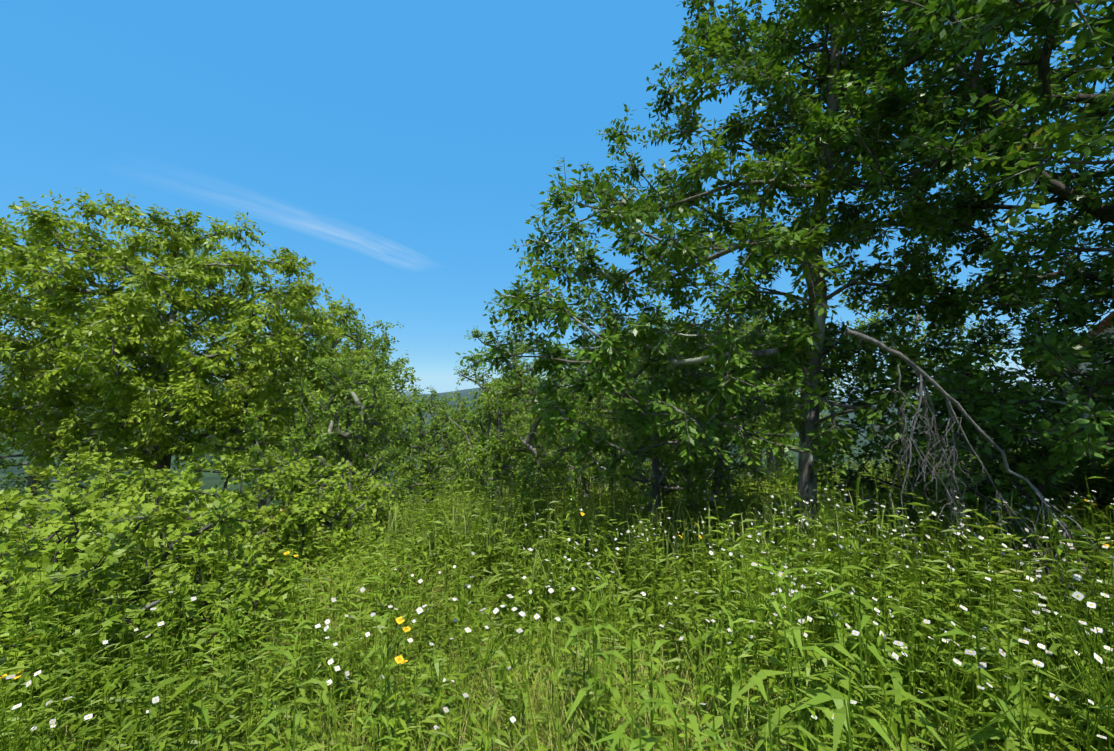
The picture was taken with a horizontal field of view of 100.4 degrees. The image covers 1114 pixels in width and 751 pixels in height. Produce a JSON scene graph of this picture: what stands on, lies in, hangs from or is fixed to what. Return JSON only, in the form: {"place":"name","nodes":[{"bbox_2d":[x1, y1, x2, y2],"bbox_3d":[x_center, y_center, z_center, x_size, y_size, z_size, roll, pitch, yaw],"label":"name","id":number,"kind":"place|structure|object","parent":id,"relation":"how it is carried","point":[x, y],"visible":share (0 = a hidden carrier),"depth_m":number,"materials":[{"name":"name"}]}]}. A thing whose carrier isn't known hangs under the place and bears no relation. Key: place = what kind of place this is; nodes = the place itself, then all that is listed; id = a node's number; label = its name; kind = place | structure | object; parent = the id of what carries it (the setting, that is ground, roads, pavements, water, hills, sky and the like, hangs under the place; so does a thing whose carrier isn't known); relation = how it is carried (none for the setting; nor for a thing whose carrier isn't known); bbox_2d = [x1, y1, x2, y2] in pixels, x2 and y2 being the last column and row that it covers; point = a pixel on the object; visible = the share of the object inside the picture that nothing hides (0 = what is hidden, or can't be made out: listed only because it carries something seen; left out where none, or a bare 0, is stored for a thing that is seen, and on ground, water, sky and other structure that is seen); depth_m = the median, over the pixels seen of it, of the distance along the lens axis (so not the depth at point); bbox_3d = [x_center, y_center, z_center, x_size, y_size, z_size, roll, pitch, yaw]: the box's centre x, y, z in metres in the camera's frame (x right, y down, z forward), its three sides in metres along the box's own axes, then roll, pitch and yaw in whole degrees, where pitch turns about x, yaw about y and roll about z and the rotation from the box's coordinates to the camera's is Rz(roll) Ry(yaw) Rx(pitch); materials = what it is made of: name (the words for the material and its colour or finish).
{"place":"outdoors","nodes":[
{"label":"outdoors","id":0,"kind":"place"},
{"bbox_2d":[0,363,1052,748],"bbox_3d":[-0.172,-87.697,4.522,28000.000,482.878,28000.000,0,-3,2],"label":"terrain","id":1,"kind":"structure","parent":0,"point":[210,479],"depth_m":1141.12,"materials":[{"name":"green plant"}]},
{"bbox_2d":[0,303,134,519],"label":"tree","id":2,"kind":"object","parent":1,"relation":"on","point":[12,476],"visible":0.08,"depth_m":13.31,"materials":[{"name":"green plant"}]},
{"bbox_2d":[0,470,155,657],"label":"bush","id":3,"kind":"object","parent":1,"relation":"on","point":[43,517],"visible":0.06,"depth_m":4.49,"materials":[{"name":"green plant"}]},
{"bbox_2d":[0,451,196,587],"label":"bush","id":4,"kind":"object","parent":1,"relation":"on","point":[133,489],"visible":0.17,"depth_m":5.93,"materials":[{"name":"green plant"}]},
{"bbox_2d":[2,323,220,504],"bbox_3d":[-23.728,3.017,24.657,8.841,13.361,8.877,0,-3,2],"label":"tree","id":5,"kind":"object","parent":1,"relation":"on","point":[130,428],"depth_m":24.41,"materials":[{"name":"green plant"}]},
{"bbox_2d":[0,472,244,699],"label":"bush","id":6,"kind":"object","parent":1,"relation":"on","point":[71,523],"visible":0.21,"depth_m":3.61,"materials":[{"name":"green plant"}]},
{"bbox_2d":[0,493,314,740],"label":"bush","id":7,"kind":"object","parent":1,"relation":"on","point":[116,550],"visible":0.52,"depth_m":3.14,"materials":[{"name":"green plant"}]},
{"bbox_2d":[0,187,371,523],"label":"walnut tree","id":8,"kind":"object","parent":1,"relation":"on","point":[101,330],"visible":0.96,"depth_m":8.72,"materials":[{"name":"green plant"}]},
{"bbox_2d":[102,450,331,603],"bbox_3d":[-3.594,1.983,5.112,2.154,2.308,2.156,0,-3,2],"label":"bush","id":9,"kind":"object","parent":1,"relation":"on","point":[288,517],"visible":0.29,"depth_m":5.01,"materials":[{"name":"green plant"}]},
{"bbox_2d":[190,328,320,508],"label":"tree","id":10,"kind":"object","parent":1,"relation":"on","point":[262,501],"visible":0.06,"depth_m":17.87,"materials":[{"name":"green plant"}]},
{"bbox_2d":[207,337,367,504],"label":"tree","id":11,"kind":"object","parent":1,"relation":"on","point":[253,482],"visible":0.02,"depth_m":29.84,"materials":[{"name":"green plant"}]},
{"bbox_2d":[237,337,398,496],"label":"tree","id":12,"kind":"object","parent":1,"relation":"on","point":[320,477],"depth_m":23.99,"materials":[{"name":"green plant"}]},
{"bbox_2d":[234,453,412,595],"bbox_3d":[-2.968,2.066,5.856,1.908,2.178,1.865,-2,-4,39],"label":"bush","id":13,"kind":"object","parent":1,"relation":"on","point":[346,500],"visible":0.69,"depth_m":5.62,"materials":[{"name":"green plant"}]},
{"bbox_2d":[239,350,417,528],"bbox_3d":[-4.027,1.623,8.374,2.843,4.268,2.944,0,-3,2],"label":"orchard tree","id":14,"kind":"object","parent":1,"relation":"on","point":[303,427],"visible":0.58,"depth_m":8.28,"materials":[{"name":"green plant"}]},
{"bbox_2d":[264,303,411,484],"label":"tree","id":15,"kind":"object","parent":1,"relation":"on","point":[338,341],"visible":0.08,"depth_m":16.33,"materials":[{"name":"green plant"}]},
{"bbox_2d":[266,310,417,487],"bbox_3d":[-5.937,1.457,13.262,4.072,6.812,4.393,0,-3,2],"label":"tree","id":16,"kind":"object","parent":1,"relation":"on","point":[357,339],"visible":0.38,"depth_m":13.16,"materials":[{"name":"green plant"}]},
{"bbox_2d":[292,350,417,526],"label":"orchard tree","id":17,"kind":"object","parent":1,"relation":"on","point":[324,436],"visible":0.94,"depth_m":7.19,"materials":[{"name":"green plant"}]},
{"bbox_2d":[284,326,427,503],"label":"tree","id":18,"kind":"object","parent":1,"relation":"on","point":[417,391],"visible":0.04,"depth_m":27.28,"materials":[{"name":"green plant"}]},
{"bbox_2d":[305,380,411,506],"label":"tree","id":19,"kind":"object","parent":1,"relation":"on","point":[396,474],"depth_m":38.31,"materials":[{"name":"green plant"}]},
{"bbox_2d":[366,385,482,506],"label":"orchard tree","id":20,"kind":"object","parent":1,"relation":"on","point":[436,459],"visible":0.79,"depth_m":9.82,"materials":[{"name":"green plant"}]},
{"bbox_2d":[364,393,488,503],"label":"tree","id":21,"kind":"object","parent":1,"relation":"on","point":[420,451],"visible":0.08,"depth_m":25.29,"materials":[{"name":"green plant"}]},
{"bbox_2d":[385,425,480,506],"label":"tree","id":22,"kind":"object","parent":1,"relation":"on","point":[426,466],"visible":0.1,"depth_m":33.57,"materials":[{"name":"green plant"}]},
{"bbox_2d":[439,378,531,502],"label":"orchard tree","id":23,"kind":"object","parent":1,"relation":"on","point":[465,479],"visible":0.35,"depth_m":12.13,"materials":[{"name":"green plant"}]},
{"bbox_2d":[431,326,563,513],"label":"orchard tree","id":24,"kind":"object","parent":1,"relation":"on","point":[477,381],"visible":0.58,"depth_m":8.36,"materials":[{"name":"green plant"}]},
{"bbox_2d":[444,373,553,494],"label":"tree","id":25,"kind":"object","parent":1,"relation":"on","point":[475,405],"visible":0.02,"depth_m":32.38,"materials":[{"name":"green plant"}]},
{"bbox_2d":[442,373,571,495],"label":"tree","id":26,"kind":"object","parent":1,"relation":"on","point":[458,435],"visible":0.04,"depth_m":24.41,"materials":[{"name":"green plant"}]},
{"bbox_2d":[479,362,573,476],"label":"tree","id":27,"kind":"object","parent":1,"relation":"on","point":[524,409],"visible":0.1,"depth_m":15.97,"materials":[{"name":"green plant"}]},
{"bbox_2d":[491,372,580,486],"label":"tree","id":28,"kind":"object","parent":1,"relation":"on","point":[526,425],"visible":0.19,"depth_m":12.14,"materials":[{"name":"green plant"}]},
{"bbox_2d":[469,340,603,521],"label":"orchard tree","id":29,"kind":"object","parent":1,"relation":"on","point":[505,388],"visible":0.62,"depth_m":7.42,"materials":[{"name":"green plant"}]},
{"bbox_2d":[487,416,596,492],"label":"tree","id":30,"kind":"object","parent":1,"relation":"on","point":[555,480],"visible":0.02,"depth_m":33.37,"materials":[{"name":"green plant"}]},
{"bbox_2d":[0,422,1113,750],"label":"meadow herbs","id":31,"kind":"object","parent":1,"relation":"on","point":[1014,712],"visible":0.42,"depth_m":2.25,"materials":[{"name":"green plant"}]},
{"bbox_2d":[0,443,1113,750],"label":"meadow grass","id":32,"kind":"structure","parent":1,"relation":"on","point":[536,709],"depth_m":3.13,"materials":[{"name":"green plant"}]},
{"bbox_2d":[0,476,1113,742],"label":"meadow flowers","id":33,"kind":"object","parent":1,"relation":"on","point":[550,590],"visible":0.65,"depth_m":1.79,"materials":[{"name":"white plant"}]},
{"bbox_2d":[536,353,612,491],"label":"tree","id":34,"kind":"object","parent":1,"relation":"on","point":[580,421],"visible":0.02,"depth_m":19.24,"materials":[{"name":"green plant"}]},
{"bbox_2d":[538,358,629,512],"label":"orchard tree","id":35,"kind":"object","parent":1,"relation":"on","point":[585,478],"visible":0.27,"depth_m":9.30,"materials":[{"name":"green plant"}]},
{"bbox_2d":[537,329,642,494],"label":"tree","id":36,"kind":"object","parent":1,"relation":"on","point":[592,402],"visible":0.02,"depth_m":14.10,"materials":[{"name":"green plant"}]},
{"bbox_2d":[546,388,636,488],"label":"tree","id":37,"kind":"object","parent":1,"relation":"on","point":[574,479],"visible":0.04,"depth_m":25.71,"materials":[{"name":"green plant"}]},
{"bbox_2d":[571,362,651,504],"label":"orchard tree","id":38,"kind":"object","parent":1,"relation":"on","point":[606,409],"visible":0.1,"depth_m":10.20,"materials":[{"name":"green plant"}]},
{"bbox_2d":[601,297,688,467],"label":"tree","id":39,"kind":"object","parent":1,"relation":"on","point":[663,308],"depth_m":24.57,"materials":[{"name":"green plant"}]},
{"bbox_2d":[562,312,742,534],"bbox_3d":[1.345,1.039,6.582,2.634,3.764,2.498,0,-3,2],"label":"orchard tree","id":40,"kind":"object","parent":1,"relation":"on","point":[655,479],"visible":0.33,"depth_m":6.27,"materials":[{"name":"green plant"}]},
{"bbox_2d":[601,299,704,472],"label":"tree","id":41,"kind":"object","parent":1,"relation":"on","point":[662,316],"visible":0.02,"depth_m":17.59,"materials":[{"name":"green plant"}]},
{"bbox_2d":[609,371,711,482],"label":"tree","id":42,"kind":"object","parent":1,"relation":"on","point":[646,466],"visible":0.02,"depth_m":33.59,"materials":[{"name":"green plant"}]},
{"bbox_2d":[618,388,711,512],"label":"orchard tree","id":43,"kind":"object","parent":1,"relation":"on","point":[664,492],"visible":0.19,"depth_m":8.43,"materials":[{"name":"green plant"}]},
{"bbox_2d":[611,341,728,495],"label":"tree","id":44,"kind":"object","parent":1,"relation":"on","point":[643,373],"visible":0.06,"depth_m":12.68,"materials":[{"name":"green plant"}]},
{"bbox_2d":[613,313,798,525],"bbox_3d":[2.466,1.037,7.568,2.947,4.101,3.097,0,-3,2],"label":"orchard tree","id":45,"kind":"object","parent":1,"relation":"on","point":[750,404],"visible":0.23,"depth_m":7.49,"materials":[{"name":"green plant"}]},
{"bbox_2d":[671,356,787,506],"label":"orchard tree","id":46,"kind":"object","parent":1,"relation":"on","point":[757,427],"visible":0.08,"depth_m":9.55,"materials":[{"name":"green plant"}]},
{"bbox_2d":[676,286,833,480],"bbox_3d":[9.502,1.291,23.539,8.291,11.599,7.902,0,-3,2],"label":"tree","id":47,"kind":"object","parent":1,"relation":"on","point":[768,330],"visible":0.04,"depth_m":23.33,"materials":[{"name":"green plant"}]},
{"bbox_2d":[455,0,1063,562],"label":"tall tree","id":48,"kind":"object","parent":1,"relation":"on","point":[801,240],"visible":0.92,"depth_m":4.56,"materials":[{"name":"green plant"}]},
{"bbox_2d":[691,303,856,485],"bbox_3d":[5.251,0.790,12.367,4.163,5.715,4.011,0,-3,2],"label":"tree","id":49,"kind":"object","parent":1,"relation":"on","point":[753,323],"visible":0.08,"depth_m":12.17,"materials":[{"name":"green plant"}]},
{"bbox_2d":[710,304,847,480],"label":"tree","id":50,"kind":"object","parent":1,"relation":"on","point":[770,458],"visible":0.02,"depth_m":15.63,"materials":[{"name":"green plant"}]},
{"bbox_2d":[735,314,845,475],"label":"tree","id":51,"kind":"object","parent":1,"relation":"on","point":[781,465],"depth_m":28.61,"materials":[{"name":"green plant"}]},
{"bbox_2d":[821,261,1002,449],"bbox_3d":[18.648,0.646,25.357,8.492,13.341,8.499,-2,-4,37],"label":"tree","id":52,"kind":"object","parent":1,"relation":"on","point":[878,314],"visible":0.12,"depth_m":24.99,"materials":[{"name":"green plant"}]},
{"bbox_2d":[747,0,1113,335],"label":"tree","id":53,"kind":"object","parent":1,"relation":"on","point":[1019,140],"visible":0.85,"depth_m":3.91,"materials":[{"name":"green plant"}]},
{"bbox_2d":[812,324,1068,554],"bbox_3d":[3.598,0.962,4.688,2.025,3.012,2.197,0,-3,2],"label":"shrub","id":54,"kind":"object","parent":1,"relation":"on","point":[852,397],"visible":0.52,"depth_m":4.49,"materials":[{"name":"green plant"}]},
{"bbox_2d":[844,329,1112,659],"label":"dead branch","id":55,"kind":"object","parent":1,"relation":"on","point":[919,372],"visible":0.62,"depth_m":2.94,"materials":[{"name":"grey wood"}]},
{"bbox_2d":[874,269,1113,566],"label":"shrub","id":56,"kind":"object","parent":1,"relation":"on","point":[969,359],"visible":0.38,"depth_m":4.04,"materials":[{"name":"green plant"}]},
{"bbox_2d":[916,292,1113,615],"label":"shrub","id":57,"kind":"object","parent":1,"relation":"on","point":[1078,438],"visible":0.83,"depth_m":3.22,"materials":[{"name":"green plant"}]},
{"bbox_2d":[923,251,1113,528],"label":"shrub","id":58,"kind":"object","parent":1,"relation":"on","point":[995,308],"visible":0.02,"depth_m":5.15,"materials":[{"name":"green plant"}]},
{"bbox_2d":[1033,312,1113,435],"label":"tree","id":59,"kind":"object","parent":1,"relation":"on","point":[1100,333],"visible":0.07,"depth_m":23.05,"materials":[{"name":"plant"}]},
{"bbox_2d":[0,0,1113,398],"label":"sky","id":60,"kind":"structure","parent":0,"point":[402,149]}
]}

